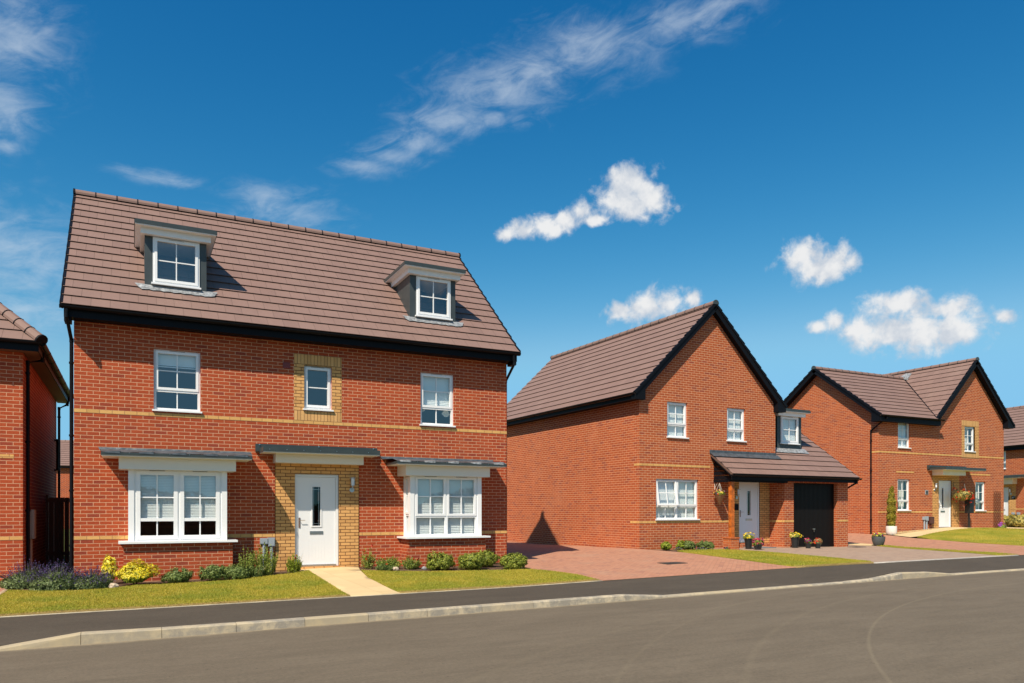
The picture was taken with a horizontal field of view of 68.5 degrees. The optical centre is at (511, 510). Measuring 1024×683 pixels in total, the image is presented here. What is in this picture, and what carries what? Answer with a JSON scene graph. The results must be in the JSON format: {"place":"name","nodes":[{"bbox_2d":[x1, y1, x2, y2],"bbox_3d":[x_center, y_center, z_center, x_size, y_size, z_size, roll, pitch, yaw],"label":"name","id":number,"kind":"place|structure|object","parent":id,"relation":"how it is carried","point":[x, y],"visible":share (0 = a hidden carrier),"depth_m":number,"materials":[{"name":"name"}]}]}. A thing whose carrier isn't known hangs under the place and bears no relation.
{"place":"outdoors","nodes":[
{"label":"outdoors","id":0,"kind":"place"},
{"bbox_2d":[0,570,349,615],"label":"lawn","id":1,"kind":"structure","parent":0,"point":[171,605],"depth_m":12.56,"materials":[{"name":"green plant"}]},
{"bbox_2d":[7,563,526,590],"bbox_3d":[-4.439,1.391,15.798,10.750,0.154,3.000,0,0,-27],"label":"flower bed","id":2,"kind":"object","parent":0,"point":[120,583],"visible":0.1,"depth_m":16.90,"materials":[{"name":"soil"}]},
{"bbox_2d":[0,555,54,588],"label":"lavender","id":3,"kind":"object","parent":2,"relation":"on","point":[18,579],"visible":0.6,"depth_m":13.86,"materials":[{"name":"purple plant"}]},
{"bbox_2d":[25,558,87,590],"bbox_3d":[-8.379,1.177,13.856,1.022,0.593,1.038,0,0,-27],"label":"lavender","id":4,"kind":"object","parent":2,"relation":"on","point":[61,579],"visible":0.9,"depth_m":13.61,"materials":[{"name":"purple plant"}]},
{"bbox_2d":[71,565,115,589],"bbox_3d":[-7.848,1.218,14.025,0.804,0.502,0.857,0,0,2],"label":"lavender","id":5,"kind":"object","parent":2,"relation":"on","point":[93,581],"visible":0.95,"depth_m":13.84,"materials":[{"name":"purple plant"}]},
{"bbox_2d":[101,554,117,579],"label":"golden shrub","id":6,"kind":"object","parent":2,"relation":"on","point":[109,564],"visible":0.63,"depth_m":14.49,"materials":[{"name":"yellow plant"}]},
{"bbox_2d":[109,583,118,587],"bbox_3d":[-7.396,1.399,13.963,0.170,0.109,0.130,0,0,-27],"label":"rock","id":7,"kind":"object","parent":2,"relation":"on","point":[112,585],"visible":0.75,"depth_m":13.92,"materials":[{"name":"stone"}]},
{"bbox_2d":[114,558,161,584],"bbox_3d":[-7.176,1.188,14.425,0.636,0.535,0.682,0,0,21],"label":"golden shrub","id":8,"kind":"object","parent":2,"relation":"on","point":[134,573],"visible":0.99,"depth_m":14.28,"materials":[{"name":"yellow plant"}]},
{"bbox_2d":[159,567,193,582],"bbox_3d":[-6.549,1.256,14.699,0.619,0.394,0.658,0,0,-27],"label":"shrub","id":9,"kind":"object","parent":2,"relation":"on","point":[175,575],"visible":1,"depth_m":14.59,"materials":[{"name":"green plant"}]},
{"bbox_2d":[197,564,229,580],"bbox_3d":[-5.986,1.258,15.117,0.670,0.375,0.605,0,0,-27],"label":"shrub","id":10,"kind":"object","parent":2,"relation":"on","point":[213,573],"visible":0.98,"depth_m":14.97,"materials":[{"name":"green plant"}]},
{"bbox_2d":[222,563,253,579],"bbox_3d":[-5.605,1.257,15.327,0.643,0.362,0.606,0,0,18],"label":"shrub","id":11,"kind":"object","parent":2,"relation":"on","point":[240,572],"visible":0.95,"depth_m":15.15,"materials":[{"name":"green plant"}]},
{"bbox_2d":[238,546,255,569],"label":"wild plant","id":12,"kind":"object","parent":2,"relation":"on","point":[244,561],"visible":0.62,"depth_m":15.65,"materials":[{"name":"green plant"}]},
{"bbox_2d":[247,563,265,576],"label":"wild plant","id":13,"kind":"object","parent":2,"relation":"on","point":[260,571],"visible":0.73,"depth_m":15.62,"materials":[{"name":"green plant"}]},
{"bbox_2d":[247,542,278,575],"bbox_3d":[-5.269,0.948,15.950,0.663,0.890,0.672,0,0,-27],"label":"wild plant","id":14,"kind":"object","parent":2,"relation":"on","point":[266,562],"visible":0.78,"depth_m":15.86,"materials":[{"name":"green plant"}]},
{"bbox_2d":[286,553,302,572],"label":"wild plant","id":15,"kind":"object","parent":2,"relation":"on","point":[295,566],"visible":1,"depth_m":16.42,"materials":[{"name":"green plant"}]},
{"bbox_2d":[360,545,376,567],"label":"wild plant","id":16,"kind":"object","parent":2,"relation":"on","point":[369,563],"visible":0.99,"depth_m":17.17,"materials":[{"name":"green plant"}]},
{"bbox_2d":[375,563,393,570],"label":"wild plant","id":17,"kind":"object","parent":2,"relation":"on","point":[384,567],"visible":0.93,"depth_m":16.76,"materials":[{"name":"green plant"}]},
{"bbox_2d":[375,556,401,567],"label":"wild plant","id":18,"kind":"object","parent":2,"relation":"on","point":[392,562],"visible":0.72,"depth_m":17.11,"materials":[{"name":"green plant"}]},
{"bbox_2d":[401,554,421,568],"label":"wild plant","id":19,"kind":"object","parent":2,"relation":"on","point":[408,563],"visible":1,"depth_m":17.14,"materials":[{"name":"green plant"}]},
{"bbox_2d":[425,550,455,569],"bbox_3d":[-1.628,1.129,17.114,0.661,0.493,0.651,0,0,21],"label":"clipped shrub","id":20,"kind":"object","parent":2,"relation":"on","point":[444,561],"visible":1,"depth_m":16.94,"materials":[{"name":"green plant"}]},
{"bbox_2d":[457,552,485,569],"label":"clipped shrub","id":21,"kind":"object","parent":2,"relation":"on","point":[469,561],"visible":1,"depth_m":17.10,"materials":[{"name":"green plant"}]},
{"bbox_2d":[476,549,500,566],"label":"clipped shrub","id":22,"kind":"object","parent":2,"relation":"on","point":[490,559],"visible":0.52,"depth_m":17.88,"materials":[{"name":"green plant"}]},
{"bbox_2d":[499,552,528,568],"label":"clipped shrub","id":23,"kind":"object","parent":2,"relation":"on","point":[512,560],"visible":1,"depth_m":17.25,"materials":[{"name":"green plant"}]},
{"bbox_2d":[301,566,398,595],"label":"path","id":24,"kind":"structure","parent":0,"point":[353,580],"depth_m":14.72,"materials":[{"name":"beige concrete"}]},
{"bbox_2d":[2,535,920,645],"bbox_3d":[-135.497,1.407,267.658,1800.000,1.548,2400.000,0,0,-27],"label":"ground","id":25,"kind":"structure","parent":0,"point":[66,565],"depth_m":18.94,"materials":[{"name":"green plant"}]},
{"bbox_2d":[0,302,73,580],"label":"house","id":26,"kind":"structure","parent":25,"relation":"on","point":[34,388],"depth_m":15.14,"materials":[{"name":"red brick"}]},
{"bbox_2d":[46,495,73,564],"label":"side gate","id":27,"kind":"structure","parent":26,"relation":"attached to","point":[57,527],"depth_m":19.14,"materials":[{"name":"brown wood"}]},
{"bbox_2d":[56,440,73,497],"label":"house","id":28,"kind":"structure","parent":25,"relation":"on","point":[64,468],"depth_m":57.71,"materials":[{"name":"red brick"}]},
{"bbox_2d":[59,188,520,582],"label":"house","id":29,"kind":"structure","parent":25,"relation":"on","point":[313,398],"depth_m":17.10,"materials":[{"name":"red brick"}]},
{"bbox_2d":[98,447,252,582],"bbox_3d":[-6.847,0.183,15.473,2.953,2.934,0.842,0,0,-27],"label":"bay window","id":30,"kind":"structure","parent":29,"relation":"in","point":[189,552],"depth_m":15.38,"materials":[{"name":"white plastic"}]},
{"bbox_2d":[152,349,201,413],"bbox_3d":[-7.077,-2.722,15.900,0.961,1.305,0.230,0,0,-27],"label":"window","id":31,"kind":"structure","parent":29,"relation":"in","point":[166,358],"depth_m":15.92,"materials":[{"name":"white plastic"}]},
{"bbox_2d":[295,474,337,566],"bbox_3d":[-4.469,0.222,17.202,0.990,2.096,0.121,0,0,-27],"label":"door","id":32,"kind":"structure","parent":29,"relation":"in","point":[316,495],"depth_m":17.21,"materials":[{"name":"white plastic"}]},
{"bbox_2d":[303,366,333,411],"bbox_3d":[-4.443,-2.784,17.205,0.687,1.018,0.180,0,0,-27],"label":"window","id":33,"kind":"structure","parent":29,"relation":"in","point":[306,407],"depth_m":17.20,"materials":[{"name":"white plastic"}]},
{"bbox_2d":[419,372,455,426],"bbox_3d":[-1.862,-2.719,18.540,0.935,1.307,0.230,0,0,-27],"label":"window","id":34,"kind":"structure","parent":29,"relation":"in","point":[436,389],"depth_m":18.60,"materials":[{"name":"white plastic"}]},
{"bbox_2d":[380,456,506,567],"bbox_3d":[-1.619,0.183,18.120,2.975,2.934,0.842,0,0,-27],"label":"bay window","id":35,"kind":"structure","parent":29,"relation":"in","point":[445,516],"depth_m":18.04,"materials":[{"name":"white plastic"}]},
{"bbox_2d":[0,580,601,617],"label":"pavement edging","id":36,"kind":"object","parent":25,"relation":"on","point":[281,600],"visible":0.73,"depth_m":12.06,"materials":[{"name":"concrete"}]},
{"bbox_2d":[0,568,1023,650],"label":"kerb","id":37,"kind":"structure","parent":25,"relation":"on","point":[92,637],"depth_m":10.78,"materials":[{"name":"concrete"}]},
{"bbox_2d":[507,300,861,549],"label":"house","id":38,"kind":"structure","parent":25,"relation":"on","point":[646,436],"depth_m":25.52,"materials":[{"name":"red brick"}]},
{"bbox_2d":[666,402,688,438],"bbox_3d":[5.277,-2.900,24.199,0.907,1.160,0.230,0,0,-29],"label":"window","id":39,"kind":"structure","parent":38,"relation":"in","point":[676,412],"depth_m":24.28,"materials":[{"name":"white plastic"}]},
{"bbox_2d":[655,479,699,519],"bbox_3d":[5.293,-0.347,24.190,1.829,1.315,0.262,0,0,-29],"label":"window","id":40,"kind":"structure","parent":38,"relation":"in","point":[676,499],"depth_m":24.24,"materials":[{"name":"white plastic"}]},
{"bbox_2d":[712,482,725,504],"bbox_3d":[6.811,-0.623,24.686,0.407,0.865,0.389,0,0,30],"label":"hanging basket","id":41,"kind":"object","parent":38,"relation":"hanging from","point":[719,495],"visible":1,"depth_m":24.61,"materials":[{"name":"wicker"}]},
{"bbox_2d":[726,408,746,441],"bbox_3d":[7.535,-2.885,25.443,0.897,1.130,0.230,0,0,-29],"label":"window","id":42,"kind":"structure","parent":38,"relation":"in","point":[733,415],"depth_m":25.53,"materials":[{"name":"white plastic"}]},
{"bbox_2d":[739,482,758,542],"bbox_3d":[8.085,0.050,25.725,0.983,2.100,0.121,0,0,-29],"label":"door","id":43,"kind":"structure","parent":38,"relation":"in","point":[749,492],"depth_m":25.75,"materials":[{"name":"white plastic"}]},
{"bbox_2d":[794,483,833,546],"bbox_3d":[10.586,0.145,26.442,2.245,2.250,0.093,0,0,-29],"label":"garage door","id":44,"kind":"structure","parent":38,"relation":"in","point":[813,502],"depth_m":26.52,"materials":[{"name":"black metal"}]},
{"bbox_2d":[784,357,1015,534],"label":"house","id":45,"kind":"structure","parent":25,"relation":"on","point":[921,440],"depth_m":33.75,"materials":[{"name":"red brick"}]},
{"bbox_2d":[897,479,911,510],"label":"window","id":46,"kind":"structure","parent":45,"relation":"in","point":[901,490],"depth_m":32.66,"materials":[{"name":"white plastic"}]},
{"bbox_2d":[898,423,911,448],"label":"window","id":47,"kind":"structure","parent":45,"relation":"in","point":[903,429],"depth_m":32.62,"materials":[{"name":"white plastic"}]},
{"bbox_2d":[939,481,950,527],"bbox_3d":[19.383,-0.285,33.749,0.907,2.110,0.121,0,0,-27],"label":"door","id":48,"kind":"structure","parent":45,"relation":"in","point":[944,486],"depth_m":33.77,"materials":[{"name":"white plastic"}]},
{"bbox_2d":[951,482,974,504],"bbox_3d":[20.088,-0.743,33.526,1.008,1.073,0.801,0,0,7],"label":"hanging basket","id":49,"kind":"object","parent":45,"relation":"hanging from","point":[961,495],"visible":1,"depth_m":33.37,"materials":[{"name":"wicker"}]},
{"bbox_2d":[964,427,973,451],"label":"window","id":50,"kind":"structure","parent":45,"relation":"in","point":[966,428],"depth_m":34.69,"materials":[{"name":"white plastic"}]},
{"bbox_2d":[975,482,986,510],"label":"window","id":51,"kind":"structure","parent":45,"relation":"in","point":[977,492],"depth_m":35.06,"materials":[{"name":"white plastic"}]},
{"bbox_2d":[993,491,1000,527],"bbox_3d":[22.824,-0.005,35.373,0.593,1.859,0.022,0,0,-27],"label":"trellis","id":52,"kind":"object","parent":45,"relation":"attached to","point":[997,508],"visible":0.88,"depth_m":35.38,"materials":[{"name":"brown"}]},
{"bbox_2d":[874,555,1018,562],"bbox_3d":[11.631,1.297,19.977,6.000,0.085,0.140,0,0,-27],"label":"drive edging","id":53,"kind":"object","parent":25,"relation":"on","point":[944,559],"visible":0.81,"depth_m":19.77,"materials":[{"name":"grey concrete"}]},
{"bbox_2d":[965,499,973,527],"bbox_3d":[20.576,0.146,33.836,0.320,1.400,0.270,0,0,-27],"label":"mailbox","id":54,"kind":"object","parent":25,"relation":"on","point":[969,507],"visible":0.76,"depth_m":33.76,"materials":[{"name":"black metal"}]},
{"bbox_2d":[1004,514,1015,526],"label":"hedge bush","id":55,"kind":"object","parent":25,"relation":"on","point":[1006,521],"visible":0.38,"depth_m":42.63,"materials":[{"name":"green plant"}]},
{"bbox_2d":[1004,406,1023,515],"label":"house","id":56,"kind":"structure","parent":25,"relation":"on","point":[1013,471],"depth_m":43.52,"materials":[{"name":"red brick"}]},
{"bbox_2d":[1004,451,1005,468],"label":"window","id":57,"kind":"structure","parent":56,"relation":"in","point":[1004,451],"depth_m":44.20,"materials":[{"name":"white plastic"}]},
{"bbox_2d":[1004,487,1007,515],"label":"door","id":58,"kind":"structure","parent":56,"relation":"in","point":[1005,489],"depth_m":43.97,"materials":[{"name":"white"}]},
{"bbox_2d":[1008,514,1023,527],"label":"hedge bush","id":59,"kind":"object","parent":25,"relation":"on","point":[1016,521],"visible":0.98,"depth_m":41.98,"materials":[{"name":"yellow plant"}]},
{"bbox_2d":[361,568,598,592],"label":"lawn","id":60,"kind":"structure","parent":0,"point":[439,580],"depth_m":14.88,"materials":[{"name":"green plant"}]},
{"bbox_2d":[0,570,1023,682],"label":"road","id":61,"kind":"structure","parent":0,"point":[965,628],"depth_m":8.65,"materials":[{"name":"grey asphalt"}]},
{"bbox_2d":[0,555,1023,645],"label":"pavement","id":62,"kind":"structure","parent":0,"point":[18,629],"depth_m":12.55,"materials":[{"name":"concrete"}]},
{"bbox_2d":[0,0,1023,439],"label":"sky","id":63,"kind":"structure","parent":0,"point":[844,178],"materials":[{"name":"blue"}]},
{"bbox_2d":[507,541,796,580],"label":"block paving drive","id":64,"kind":"structure","parent":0,"point":[605,563],"depth_m":18.93,"materials":[{"name":"brick"}]},
{"bbox_2d":[659,562,685,564],"bbox_3d":[3.955,1.302,18.535,0.620,0.042,0.420,0,0,-27],"label":"drain cover","id":65,"kind":"object","parent":64,"relation":"on","point":[667,563],"visible":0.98,"depth_m":18.46,"materials":[{"name":"metal"}]},
{"bbox_2d":[660,541,671,550],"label":"shrub","id":66,"kind":"object","parent":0,"point":[666,545],"visible":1,"depth_m":22.95,"materials":[{"name":"green plant"}]},
{"bbox_2d":[675,540,684,548],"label":"shrub","id":67,"kind":"object","parent":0,"point":[680,544],"visible":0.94,"depth_m":23.32,"materials":[{"name":"green plant"}]},
{"bbox_2d":[683,540,695,549],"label":"shrub","id":68,"kind":"object","parent":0,"point":[689,545],"visible":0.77,"depth_m":23.38,"materials":[{"name":"green plant"}]},
{"bbox_2d":[696,540,714,549],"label":"shrub","id":69,"kind":"object","parent":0,"point":[706,544],"visible":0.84,"depth_m":23.84,"materials":[{"name":"green plant"}]},
{"bbox_2d":[677,549,873,567],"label":"lawn","id":70,"kind":"structure","parent":0,"point":[817,565],"depth_m":19.16,"materials":[{"name":"green plant"}]},
{"bbox_2d":[714,545,997,561],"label":"block paving drive","id":71,"kind":"structure","parent":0,"point":[876,553],"depth_m":22.26,"materials":[{"name":"brick"}]},
{"bbox_2d":[743,532,754,548],"bbox_3d":[7.735,0.977,24.582,0.427,0.563,0.410,0,0,11],"label":"flower pot","id":72,"kind":"object","parent":71,"relation":"on","point":[748,538],"visible":0.94,"depth_m":24.46,"materials":[{"name":"black"}]},
{"bbox_2d":[752,538,763,549],"bbox_3d":[7.880,1.061,24.100,0.374,0.394,0.439,0,0,-27],"label":"flower pot","id":73,"kind":"object","parent":71,"relation":"on","point":[758,543],"visible":1,"depth_m":24.01,"materials":[{"name":"black"}]},
{"bbox_2d":[789,532,802,547],"bbox_3d":[9.562,0.988,25.332,0.441,0.545,0.401,0,0,40],"label":"flower pot","id":74,"kind":"object","parent":71,"relation":"on","point":[796,536],"visible":1,"depth_m":25.24,"materials":[{"name":"black"}]},
{"bbox_2d":[804,538,812,547],"bbox_3d":[9.899,1.087,25.131,0.299,0.355,0.265,0,0,-27],"label":"flower pot","id":75,"kind":"object","parent":71,"relation":"on","point":[808,542],"visible":1,"depth_m":25.05,"materials":[{"name":"black"}]},
{"bbox_2d":[813,538,822,547],"bbox_3d":[10.254,1.088,25.183,0.302,0.362,0.268,0,0,17],"label":"flower pot","id":76,"kind":"object","parent":71,"relation":"on","point":[817,542],"visible":1,"depth_m":25.11,"materials":[{"name":"black"}]},
{"bbox_2d":[848,542,873,545],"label":"path","id":77,"kind":"structure","parent":0,"point":[849,543],"depth_m":28.21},
{"bbox_2d":[896,527,967,536],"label":"path","id":78,"kind":"structure","parent":0,"point":[917,533],"depth_m":31.87,"materials":[{"name":"beige concrete"}]},
{"bbox_2d":[848,533,1023,554],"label":"block paving drive","id":79,"kind":"structure","parent":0,"point":[913,542],"depth_m":27.45,"materials":[{"name":"brick"}]},
{"bbox_2d":[871,532,884,545],"bbox_3d":[13.422,1.043,27.552,0.464,0.506,0.467,0,0,33],"label":"bowl planter","id":80,"kind":"object","parent":79,"relation":"on","point":[878,539],"visible":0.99,"depth_m":27.41,"materials":[{"name":"grey stone"}]},
{"bbox_2d":[878,545,1018,555],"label":"lawn","id":81,"kind":"structure","parent":0,"point":[953,551],"depth_m":23.11,"materials":[{"name":"green plant"}]},
{"bbox_2d":[917,528,1023,545],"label":"lawn","id":82,"kind":"structure","parent":0,"point":[969,534],"depth_m":29.70,"materials":[{"name":"green plant"}]},
{"bbox_2d":[998,522,1006,527],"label":"flowers","id":83,"kind":"object","parent":82,"relation":"on","point":[1000,525],"visible":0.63,"depth_m":35.18,"materials":[{"name":"purple plant"}]},
{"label":"gravel strip","id":84,"kind":"structure","parent":0,"visible":0},
{"bbox_2d":[886,525,896,534],"bbox_3d":[15.832,0.799,31.384,0.424,0.434,0.424,0,0,-27],"label":"white planter","id":85,"kind":"object","parent":84,"relation":"on","point":[891,530],"visible":1,"depth_m":31.21,"materials":[{"name":"beige ceramic"}]},
{"bbox_2d":[886,485,896,525],"bbox_3d":[15.833,-0.159,31.386,0.437,1.796,0.415,0,0,-27],"label":"columnar conifer","id":86,"kind":"object","parent":85,"relation":"in","point":[891,510],"visible":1,"depth_m":31.28,"materials":[{"name":"green plant"}]},
{"bbox_2d":[884,528,938,533],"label":"gravel","id":87,"kind":"structure","parent":84,"relation":"on","point":[900,532],"depth_m":32.34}
]}

